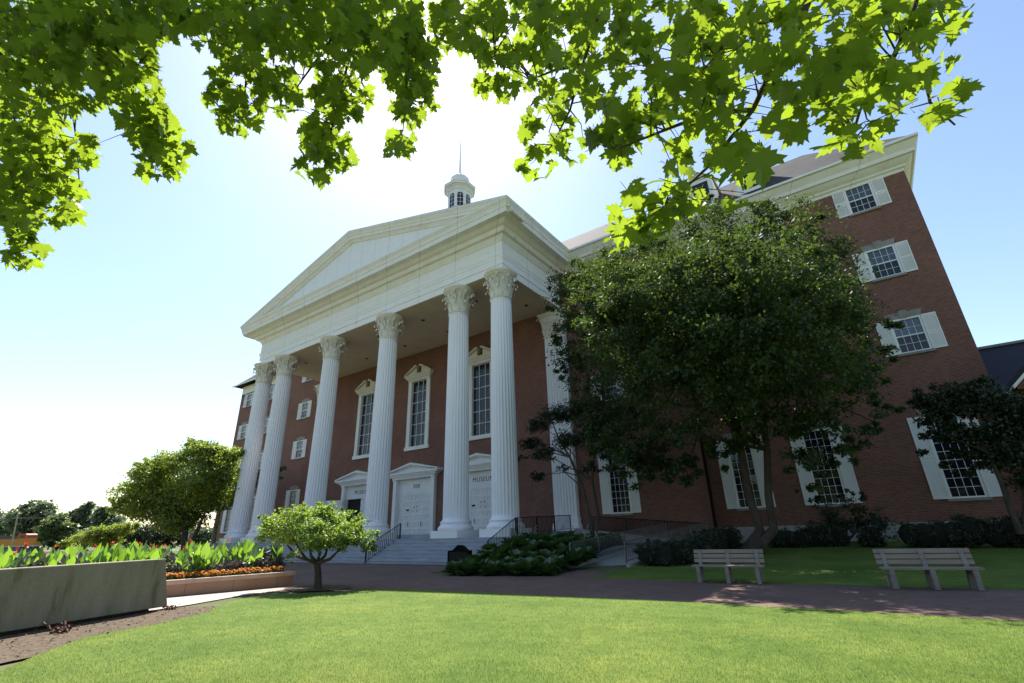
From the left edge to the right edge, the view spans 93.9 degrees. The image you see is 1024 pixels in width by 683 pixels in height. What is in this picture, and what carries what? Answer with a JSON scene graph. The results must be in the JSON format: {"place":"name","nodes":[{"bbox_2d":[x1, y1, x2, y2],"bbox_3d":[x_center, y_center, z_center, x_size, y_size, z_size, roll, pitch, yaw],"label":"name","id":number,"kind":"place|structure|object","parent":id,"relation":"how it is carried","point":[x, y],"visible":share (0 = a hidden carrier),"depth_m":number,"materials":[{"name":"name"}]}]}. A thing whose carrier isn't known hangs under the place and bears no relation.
{"place":"outdoors","nodes":[
{"label":"outdoors","id":0,"kind":"place"},
{"bbox_2d":[0,543,1006,670],"bbox_3d":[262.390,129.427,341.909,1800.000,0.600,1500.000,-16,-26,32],"label":"ground","id":1,"kind":"structure","parent":0,"point":[608,569],"depth_m":15.00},
{"bbox_2d":[0,505,19,535],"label":"distant tree","id":2,"kind":"object","parent":1,"relation":"on","point":[5,532],"visible":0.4,"depth_m":149.06,"materials":[{"name":"green plant"}]},
{"bbox_2d":[0,533,42,552],"bbox_3d":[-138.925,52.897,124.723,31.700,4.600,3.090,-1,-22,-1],"label":"bus","id":3,"kind":"object","parent":1,"relation":"on","point":[19,540],"visible":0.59,"depth_m":123.70,"materials":[{"name":"orange metal"}]},
{"bbox_2d":[1,499,63,547],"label":"distant tree","id":4,"kind":"object","parent":1,"relation":"on","point":[32,513],"visible":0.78,"depth_m":138.27,"materials":[{"name":"green plant"}]},
{"bbox_2d":[31,512,82,551],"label":"distant tree","id":5,"kind":"object","parent":1,"relation":"on","point":[52,531],"visible":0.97,"depth_m":113.74,"materials":[{"name":"green plant"}]},
{"bbox_2d":[66,500,96,529],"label":"distant tree","id":6,"kind":"object","parent":1,"relation":"on","point":[81,514],"visible":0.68,"depth_m":133.57,"materials":[{"name":"green plant"}]},
{"bbox_2d":[67,521,127,550],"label":"distant tree","id":7,"kind":"object","parent":1,"relation":"on","point":[85,545],"visible":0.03,"depth_m":119.32,"materials":[{"name":"green plant"}]},
{"bbox_2d":[55,522,140,548],"bbox_3d":[-28.328,13.706,32.887,5.507,2.494,2.384,0,-22,-4],"label":"spreading shrub","id":8,"kind":"object","parent":1,"relation":"on","point":[92,536],"visible":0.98,"depth_m":32.67,"materials":[{"name":"green plant"}]},
{"bbox_2d":[88,506,125,548],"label":"distant tree","id":9,"kind":"object","parent":1,"relation":"on","point":[101,515],"visible":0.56,"depth_m":128.87,"materials":[{"name":"green plant"}]},
{"bbox_2d":[0,606,216,662],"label":"mulch bed","id":10,"kind":"object","parent":1,"relation":"on","point":[35,644],"visible":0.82,"depth_m":9.10,"materials":[{"name":"brown wood"}]},
{"bbox_2d":[42,620,78,633],"bbox_3d":[-8.658,5.513,9.238,0.491,0.283,0.666,-1,-22,-1],"label":"plant","id":11,"kind":"object","parent":10,"relation":"on","point":[64,627],"visible":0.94,"depth_m":9.10,"materials":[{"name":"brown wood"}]},
{"bbox_2d":[0,559,166,635],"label":"concrete wall","id":12,"kind":"structure","parent":10,"relation":"on","point":[32,598],"depth_m":10.10,"materials":[{"name":"concrete"}]},
{"bbox_2d":[26,523,212,549],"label":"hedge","id":13,"kind":"object","parent":1,"relation":"on","point":[204,535],"visible":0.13,"depth_m":173.50,"materials":[{"name":"green plant"}]},
{"bbox_2d":[117,524,181,549],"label":"dark shrub","id":14,"kind":"object","parent":1,"relation":"on","point":[144,534],"visible":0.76,"depth_m":55.31,"materials":[{"name":"green plant"}]},
{"bbox_2d":[104,436,245,550],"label":"spreading tree","id":15,"kind":"object","parent":1,"relation":"on","point":[162,496],"visible":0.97,"depth_m":44.95,"materials":[{"name":"green plant"}]},
{"bbox_2d":[149,585,297,609],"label":"walkway","id":16,"kind":"structure","parent":1,"relation":"on","point":[186,600],"depth_m":14.29,"materials":[{"name":"grey concrete"}]},
{"bbox_2d":[166,569,295,596],"bbox_3d":[-15.873,7.245,13.431,17.060,0.475,5.720,17,-29,-39],"label":"planter","id":17,"kind":"object","parent":1,"relation":"on","point":[198,586],"visible":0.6,"depth_m":15.60,"materials":[{"name":"concrete"}]},
{"bbox_2d":[0,550,20,568],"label":"canna","id":18,"kind":"object","parent":17,"relation":"on","point":[4,558],"visible":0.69,"depth_m":12.97,"materials":[{"name":"green plant"}]},
{"bbox_2d":[8,542,35,561],"bbox_3d":[-15.269,6.858,14.704,0.738,1.302,0.739,-16,-26,32],"label":"canna","id":19,"kind":"object","parent":17,"relation":"on","point":[28,553],"visible":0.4,"depth_m":14.81,"materials":[{"name":"green plant"}]},
{"bbox_2d":[10,555,47,567],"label":"filler plant","id":20,"kind":"object","parent":17,"relation":"on","point":[34,564],"visible":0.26,"depth_m":13.89,"materials":[{"name":"grey plant"}]},
{"bbox_2d":[33,546,52,565],"bbox_3d":[-13.999,6.694,14.212,0.555,1.172,0.510,-10,-23,20],"label":"canna","id":21,"kind":"object","parent":17,"relation":"on","point":[40,553],"visible":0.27,"depth_m":14.31,"materials":[{"name":"green plant"}]},
{"bbox_2d":[57,552,88,564],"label":"filler plant","id":22,"kind":"object","parent":17,"relation":"on","point":[78,554],"visible":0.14,"depth_m":14.44,"materials":[{"name":"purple plant"}]},
{"bbox_2d":[85,543,104,562],"bbox_3d":[-13.495,7.074,15.260,0.724,1.212,0.723,-21,-28,39],"label":"canna","id":23,"kind":"object","parent":17,"relation":"on","point":[95,553],"visible":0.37,"depth_m":15.38,"materials":[{"name":"green plant"}]},
{"bbox_2d":[99,541,119,561],"bbox_3d":[-12.571,6.889,14.921,0.610,1.254,0.597,-5,-22,8],"label":"canna","id":24,"kind":"object","parent":17,"relation":"on","point":[106,556],"visible":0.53,"depth_m":14.91,"materials":[{"name":"green plant"}]},
{"bbox_2d":[113,548,125,561],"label":"canna","id":25,"kind":"object","parent":17,"relation":"on","point":[119,557],"visible":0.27,"depth_m":15.04,"materials":[{"name":"green plant"}]},
{"bbox_2d":[126,546,149,560],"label":"canna","id":26,"kind":"object","parent":17,"relation":"on","point":[135,556],"visible":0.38,"depth_m":14.96,"materials":[{"name":"green plant"}]},
{"bbox_2d":[143,546,170,559],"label":"canna","id":27,"kind":"object","parent":17,"relation":"on","point":[155,555],"visible":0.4,"depth_m":15.32,"materials":[{"name":"green plant"}]},
{"bbox_2d":[162,552,177,571],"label":"filler plant","id":28,"kind":"object","parent":17,"relation":"on","point":[172,556],"visible":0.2,"depth_m":16.00,"materials":[{"name":"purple plant"}]},
{"bbox_2d":[166,563,183,578],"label":"filler plant","id":29,"kind":"object","parent":17,"relation":"on","point":[173,569],"visible":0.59,"depth_m":15.41,"materials":[{"name":"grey plant"}]},
{"bbox_2d":[169,546,191,571],"bbox_3d":[-10.822,7.208,15.575,0.568,1.046,0.654,-17,-26,33],"label":"canna","id":30,"kind":"object","parent":17,"relation":"on","point":[181,559],"visible":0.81,"depth_m":15.68,"materials":[{"name":"green plant"}]},
{"bbox_2d":[187,547,200,571],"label":"canna","id":31,"kind":"object","parent":17,"relation":"on","point":[195,560],"visible":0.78,"depth_m":15.85,"materials":[{"name":"green plant"}]},
{"bbox_2d":[195,541,215,571],"bbox_3d":[-10.311,7.312,16.018,0.534,1.153,0.620,0,-22,-5],"label":"canna","id":32,"kind":"object","parent":17,"relation":"on","point":[205,553],"visible":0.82,"depth_m":16.03,"materials":[{"name":"green plant"}]},
{"bbox_2d":[216,538,233,564],"bbox_3d":[-10.433,7.828,17.455,0.737,1.263,0.741,-7,-22,12],"label":"canna","id":33,"kind":"object","parent":17,"relation":"on","point":[223,549],"visible":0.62,"depth_m":17.45,"materials":[{"name":"green plant"}]},
{"bbox_2d":[218,557,238,569],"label":"filler plant","id":34,"kind":"object","parent":17,"relation":"on","point":[232,564],"visible":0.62,"depth_m":16.38,"materials":[{"name":"grey plant"}]},
{"bbox_2d":[237,539,251,560],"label":"canna","id":35,"kind":"object","parent":17,"relation":"on","point":[243,551],"visible":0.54,"depth_m":17.34,"materials":[{"name":"green plant"}]},
{"bbox_2d":[248,545,268,566],"bbox_3d":[-9.168,7.803,17.119,0.779,0.991,0.754,2,-22,-8],"label":"canna","id":36,"kind":"object","parent":17,"relation":"on","point":[256,554],"visible":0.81,"depth_m":17.19,"materials":[{"name":"green plant"}]},
{"bbox_2d":[252,545,284,565],"bbox_3d":[-9.124,8.155,17.955,0.978,0.995,0.945,-4,-22,5],"label":"filler plant","id":37,"kind":"object","parent":17,"relation":"in","point":[265,551],"visible":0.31,"depth_m":17.88,"materials":[{"name":"purple plant"}]},
{"bbox_2d":[272,546,286,564],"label":"canna","id":38,"kind":"object","parent":17,"relation":"on","point":[280,550],"visible":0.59,"depth_m":17.56,"materials":[{"name":"green plant"}]},
{"bbox_2d":[210,466,286,543],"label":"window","id":39,"kind":"structure","parent":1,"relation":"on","point":[215,528],"depth_m":50.52,"materials":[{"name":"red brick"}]},
{"bbox_2d":[446,543,640,574],"bbox_3d":[2.015,10.508,23.858,5.313,1.020,13.292,-13,-24,27],"label":"planting bed","id":40,"kind":"object","parent":1,"relation":"on","point":[572,565],"visible":0.1,"depth_m":19.86,"materials":[{"name":"soil"}]},
{"bbox_2d":[447,562,465,574],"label":"hosta","id":41,"kind":"object","parent":40,"relation":"on","point":[454,567],"visible":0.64,"depth_m":19.11,"materials":[{"name":"green plant"}]},
{"bbox_2d":[454,558,482,574],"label":"hosta","id":42,"kind":"object","parent":40,"relation":"on","point":[468,566],"visible":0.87,"depth_m":18.94,"materials":[{"name":"green plant"}]},
{"bbox_2d":[479,560,505,575],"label":"hosta","id":43,"kind":"object","parent":40,"relation":"on","point":[491,567],"visible":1,"depth_m":18.51,"materials":[{"name":"green plant"}]},
{"bbox_2d":[488,545,509,557],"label":"hosta","id":44,"kind":"object","parent":40,"relation":"on","point":[500,549],"visible":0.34,"depth_m":21.97,"materials":[{"name":"green plant"}]},
{"bbox_2d":[499,562,519,574],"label":"hosta","id":45,"kind":"object","parent":40,"relation":"on","point":[509,566],"visible":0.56,"depth_m":18.44,"materials":[{"name":"green plant"}]},
{"bbox_2d":[499,537,520,548],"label":"hosta","id":46,"kind":"object","parent":40,"relation":"on","point":[515,540],"visible":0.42,"depth_m":23.12,"materials":[{"name":"green plant"}]},
{"bbox_2d":[503,549,525,558],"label":"hosta","id":47,"kind":"object","parent":40,"relation":"on","point":[516,553],"visible":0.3,"depth_m":21.15,"materials":[{"name":"green plant"}]},
{"bbox_2d":[510,557,537,575],"bbox_3d":[0.537,8.584,18.305,1.367,0.625,1.246,-10,-23,19],"label":"hosta","id":48,"kind":"object","parent":40,"relation":"on","point":[524,567],"visible":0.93,"depth_m":18.07,"materials":[{"name":"green plant"}]},
{"bbox_2d":[532,559,559,574],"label":"hosta","id":49,"kind":"object","parent":40,"relation":"on","point":[546,566],"visible":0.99,"depth_m":17.89,"materials":[{"name":"green plant"}]},
{"bbox_2d":[533,555,560,572],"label":"hosta","id":50,"kind":"object","parent":40,"relation":"on","point":[542,559],"visible":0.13,"depth_m":18.74,"materials":[{"name":"green plant"}]},
{"bbox_2d":[539,540,559,551],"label":"hosta","id":51,"kind":"object","parent":40,"relation":"on","point":[548,545],"visible":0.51,"depth_m":22.47,"materials":[{"name":"green plant"}]},
{"bbox_2d":[540,548,559,558],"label":"hosta","id":52,"kind":"object","parent":40,"relation":"on","point":[546,553],"visible":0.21,"depth_m":20.74,"materials":[{"name":"green plant"}]},
{"bbox_2d":[551,554,570,568],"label":"hosta","id":53,"kind":"object","parent":40,"relation":"on","point":[561,561],"visible":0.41,"depth_m":19.32,"materials":[{"name":"green plant"}]},
{"bbox_2d":[517,394,619,532],"bbox_3d":[3.515,7.203,28.385,7.634,8.416,3.694,-16,-26,32],"label":"tree","id":54,"kind":"object","parent":40,"relation":"on","point":[558,414],"visible":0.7,"depth_m":28.60,"materials":[{"name":"green plant"}]},
{"bbox_2d":[564,547,591,563],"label":"hosta","id":55,"kind":"object","parent":40,"relation":"on","point":[576,555],"visible":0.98,"depth_m":20.31,"materials":[{"name":"green plant"}]},
{"bbox_2d":[574,545,598,558],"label":"hosta","id":56,"kind":"object","parent":40,"relation":"on","point":[590,552],"visible":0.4,"depth_m":21.02,"materials":[{"name":"green plant"}]},
{"bbox_2d":[583,529,605,548],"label":"hosta","id":57,"kind":"object","parent":40,"relation":"on","point":[593,541],"visible":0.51,"depth_m":23.01,"materials":[{"name":"green plant"}]},
{"bbox_2d":[602,532,622,544],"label":"hosta","id":58,"kind":"object","parent":40,"relation":"on","point":[609,542],"visible":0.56,"depth_m":24.32,"materials":[{"name":"green plant"}]},
{"bbox_2d":[216,132,1021,542],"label":"museum building","id":59,"kind":"structure","parent":1,"relation":"on","point":[406,376],"depth_m":34.83,"materials":[{"name":"red brick"}]},
{"bbox_2d":[220,506,232,533],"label":"window","id":60,"kind":"structure","parent":59,"relation":"in","point":[226,518],"depth_m":63.18,"materials":[{"name":"white paint"}]},
{"bbox_2d":[237,421,247,439],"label":"window","id":61,"kind":"structure","parent":59,"relation":"in","point":[242,431],"depth_m":67.52,"materials":[{"name":"white paint"}]},
{"bbox_2d":[243,392,253,407],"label":"window","id":62,"kind":"structure","parent":59,"relation":"in","point":[248,399],"depth_m":69.16,"materials":[{"name":"white paint"}]},
{"bbox_2d":[284,485,300,517],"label":"window","id":63,"kind":"structure","parent":59,"relation":"in","point":[292,495],"depth_m":53.29,"materials":[{"name":"white paint"}]},
{"bbox_2d":[291,436,306,459],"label":"window","id":64,"kind":"structure","parent":59,"relation":"in","point":[299,446],"depth_m":55.27,"materials":[{"name":"white paint"}]},
{"bbox_2d":[297,398,311,419],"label":"window","id":65,"kind":"structure","parent":59,"relation":"in","point":[304,408],"depth_m":56.95,"materials":[{"name":"white paint"}]},
{"bbox_2d":[325,470,367,524],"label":"door","id":66,"kind":"structure","parent":59,"relation":"in","point":[353,485],"depth_m":47.30,"materials":[{"name":"white paint"}]},
{"bbox_2d":[352,379,375,459],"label":"tall window","id":67,"kind":"structure","parent":59,"relation":"in","point":[366,394],"depth_m":49.78,"materials":[{"name":"white paint"}]},
{"bbox_2d":[390,462,442,534],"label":"door","id":68,"kind":"structure","parent":59,"relation":"in","point":[414,484],"depth_m":42.36,"materials":[{"name":"white paint"}]},
{"bbox_2d":[404,364,433,451],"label":"tall window","id":69,"kind":"structure","parent":59,"relation":"in","point":[418,409],"depth_m":45.48,"materials":[{"name":"white paint"}]},
{"bbox_2d":[469,345,490,440],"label":"tall window","id":70,"kind":"structure","parent":59,"relation":"in","point":[479,365],"depth_m":41.53,"materials":[{"name":"grey glass"}]},
{"bbox_2d":[469,453,491,529],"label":"door","id":71,"kind":"structure","parent":59,"relation":"in","point":[480,508],"depth_m":38.45,"materials":[{"name":"white paint"}]},
{"bbox_2d":[591,371,625,400],"bbox_3d":[6.948,3.109,34.519,2.692,2.612,0.240,-16,-26,32],"label":"window","id":72,"kind":"structure","parent":59,"relation":"in","point":[616,387],"depth_m":34.31,"materials":[{"name":"grey glass"}]},
{"bbox_2d":[597,445,640,515],"bbox_3d":[7.129,9.170,32.110,2.692,4.711,0.240,-16,-26,32],"label":"window","id":73,"kind":"structure","parent":59,"relation":"in","point":[623,501],"depth_m":31.87,"materials":[{"name":"white paint"}]},
{"bbox_2d":[716,434,775,510],"bbox_3d":[14.178,7.845,29.304,2.692,4.711,0.240,-16,-26,32],"label":"window","id":74,"kind":"structure","parent":59,"relation":"in","point":[756,473],"depth_m":29.17,"materials":[{"name":"white paint"}]},
{"bbox_2d":[790,422,862,506],"bbox_3d":[17.573,6.857,27.073,2.692,4.711,0.240,-16,-26,32],"label":"window","id":75,"kind":"structure","parent":59,"relation":"in","point":[833,484],"depth_m":26.82,"materials":[{"name":"white paint"}]},
{"bbox_2d":[831,177,891,218],"bbox_3d":[21.716,-8.867,29.787,2.692,2.049,0.240,-16,-26,32],"label":"window","id":76,"kind":"structure","parent":59,"relation":"in","point":[861,198],"depth_m":29.79,"materials":[{"name":"white paint"}]},
{"bbox_2d":[852,238,917,282],"bbox_3d":[21.837,-4.810,28.175,2.692,2.550,0.240,-16,-26,32],"label":"window","id":77,"kind":"structure","parent":59,"relation":"in","point":[883,254],"depth_m":28.12,"materials":[{"name":"white paint"}]},
{"bbox_2d":[876,308,947,356],"bbox_3d":[21.965,-0.535,26.476,2.692,2.612,0.240,-16,-26,32],"label":"window","id":78,"kind":"structure","parent":59,"relation":"in","point":[913,339],"depth_m":26.37,"materials":[{"name":"white paint"}]},
{"bbox_2d":[906,409,1002,501],"bbox_3d":[22.145,5.526,24.067,2.692,4.711,0.240,-16,-26,32],"label":"window","id":79,"kind":"structure","parent":59,"relation":"in","point":[959,488],"depth_m":23.89,"materials":[{"name":"white paint"}]},
{"bbox_2d":[573,528,681,567],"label":"ramp","id":80,"kind":"structure","parent":1,"relation":"on","point":[616,557],"depth_m":22.55,"materials":[{"name":"concrete"}]},
{"bbox_2d":[569,523,667,556],"bbox_3d":[5.644,9.996,24.014,8.817,1.609,0.058,19,-30,-42],"label":"ramp railing","id":81,"kind":"object","parent":80,"relation":"on","point":[623,532],"visible":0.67,"depth_m":23.77,"materials":[{"name":"grey metal"}]},
{"bbox_2d":[591,516,707,535],"bbox_3d":[8.367,11.634,30.041,7.627,1.561,0.051,-16,-26,32],"label":"ramp railing","id":82,"kind":"object","parent":80,"relation":"on","point":[641,524],"visible":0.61,"depth_m":30.28,"materials":[{"name":"black metal"}]},
{"bbox_2d":[623,521,708,563],"bbox_3d":[7.699,9.530,23.005,8.258,1.601,0.059,19,-29,-41],"label":"ramp railing","id":83,"kind":"object","parent":80,"relation":"on","point":[671,535],"visible":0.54,"depth_m":22.59,"materials":[{"name":"grey metal"}]},
{"bbox_2d":[977,339,1023,471],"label":"neighbouring building","id":84,"kind":"structure","parent":1,"relation":"on","point":[1003,363],"depth_m":25.16,"materials":[{"name":"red brick"}]},
{"bbox_2d":[0,589,1023,682],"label":"lawn","id":85,"kind":"structure","parent":0,"point":[713,610],"depth_m":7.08,"materials":[{"name":"green plant"}]},
{"bbox_2d":[0,0,985,272],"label":"maple tree","id":86,"kind":"object","parent":85,"relation":"on","point":[62,52],"visible":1,"depth_m":2.86,"materials":[{"name":"green plant"}]},
{"bbox_2d":[0,0,1023,546],"label":"sky","id":87,"kind":"structure","parent":0,"point":[129,343],"materials":[{"name":"blue"}]},
{"bbox_2d":[167,562,1023,620],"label":"plaza paving","id":88,"kind":"structure","parent":0,"point":[991,604],"depth_m":12.44,"materials":[{"name":"brick"}]},
{"bbox_2d":[285,584,351,591],"bbox_3d":[-6.417,8.128,15.802,2.607,0.001,2.014,-16,-26,32],"label":"mulch ring","id":89,"kind":"object","parent":88,"relation":"on","point":[311,587],"visible":0.96,"depth_m":15.70,"materials":[{"name":"brown wood"}]},
{"bbox_2d":[252,500,380,588],"bbox_3d":[-6.622,6.739,15.959,3.398,2.798,3.815,16,-27,-37],"label":"ornamental tree","id":90,"kind":"object","parent":89,"relation":"on","point":[324,527],"visible":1,"depth_m":15.67,"materials":[{"name":"green plant"}]},
{"bbox_2d":[210,530,572,564],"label":"stone steps","id":91,"kind":"structure","parent":88,"relation":"on","point":[418,549],"depth_m":28.92,"materials":[{"name":"stone"}]},
{"bbox_2d":[364,523,400,563],"bbox_3d":[-8.098,12.695,30.214,0.051,2.269,2.721,-16,-26,32],"label":"step railing","id":92,"kind":"object","parent":91,"relation":"on","point":[384,542],"visible":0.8,"depth_m":30.32,"materials":[{"name":"black metal"}]},
{"bbox_2d":[487,517,516,545],"bbox_3d":[-0.494,10.229,24.917,0.051,2.039,2.521,-16,-26,32],"label":"step railing","id":93,"kind":"object","parent":91,"relation":"on","point":[512,521],"visible":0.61,"depth_m":25.32,"materials":[{"name":"black metal"}]},
{"bbox_2d":[516,515,570,534],"bbox_3d":[2.018,10.871,28.456,0.051,1.120,6.001,-16,-26,32],"label":"porch railing","id":94,"kind":"object","parent":91,"relation":"on","point":[567,520],"visible":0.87,"depth_m":28.31,"materials":[{"name":"black metal"}]},
{"bbox_2d":[445,545,471,568],"bbox_3d":[-2.428,10.014,22.227,1.240,1.040,0.440,-10,-23,20],"label":"notice board","id":95,"kind":"object","parent":88,"relation":"on","point":[459,552],"visible":0.56,"depth_m":22.16,"materials":[{"name":"black paint"}]},
{"bbox_2d":[691,549,764,583],"bbox_3d":[6.369,6.619,14.116,1.960,0.871,0.660,-14,-25,29],"label":"park bench","id":96,"kind":"object","parent":88,"relation":"on","point":[700,555],"visible":1,"depth_m":14.21,"materials":[{"name":"concrete"}]},
{"bbox_2d":[872,548,984,590],"bbox_3d":[10.158,5.539,11.682,1.960,0.871,0.660,-11,-24,23],"label":"park bench","id":97,"kind":"object","parent":88,"relation":"on","point":[974,579],"visible":1,"depth_m":11.75,"materials":[{"name":"concrete"}]},
{"bbox_2d":[591,540,1023,589],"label":"back lawn","id":98,"kind":"structure","parent":0,"point":[852,563],"depth_m":16.06,"materials":[{"name":"green plant"}]},
{"bbox_2d":[632,525,744,566],"bbox_3d":[8.281,9.027,20.798,7.013,1.874,2.609,12,-26,-31],"label":"hedge","id":99,"kind":"object","parent":98,"relation":"on","point":[660,552],"visible":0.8,"depth_m":19.58,"materials":[{"name":"green plant"}]},
{"bbox_2d":[534,189,906,553],"bbox_3d":[8.629,0.637,25.041,18.893,19.864,18.786,-16,-26,32],"label":"shade tree","id":100,"kind":"object","parent":98,"relation":"on","point":[746,317],"visible":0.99,"depth_m":19.64,"materials":[{"name":"green plant"}]},
{"bbox_2d":[768,522,851,547],"bbox_3d":[13.898,9.309,22.565,3.708,1.519,1.579,-10,-23,19],"label":"hedge","id":101,"kind":"object","parent":98,"relation":"on","point":[817,536],"visible":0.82,"depth_m":22.20,"materials":[{"name":"green plant"}]},
{"bbox_2d":[795,488,895,539],"bbox_3d":[16.099,8.400,23.239,3.749,2.621,2.424,-16,-26,32],"label":"shrub","id":102,"kind":"object","parent":98,"relation":"on","point":[833,518],"visible":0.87,"depth_m":23.05,"materials":[{"name":"green plant"}]},
{"bbox_2d":[855,526,887,547],"bbox_3d":[15.674,8.624,20.894,1.222,1.135,1.193,-16,-26,32],"label":"shrub","id":103,"kind":"object","parent":98,"relation":"on","point":[867,537],"visible":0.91,"depth_m":20.69,"materials":[{"name":"green plant"}]},
{"bbox_2d":[891,510,1023,547],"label":"hedge","id":104,"kind":"object","parent":98,"relation":"on","point":[964,532],"visible":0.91,"depth_m":18.79,"materials":[{"name":"green plant"}]},
{"bbox_2d":[905,374,1023,533],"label":"tree","id":105,"kind":"object","parent":98,"relation":"on","point":[1005,428],"visible":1,"depth_m":18.55,"materials":[{"name":"green plant"}]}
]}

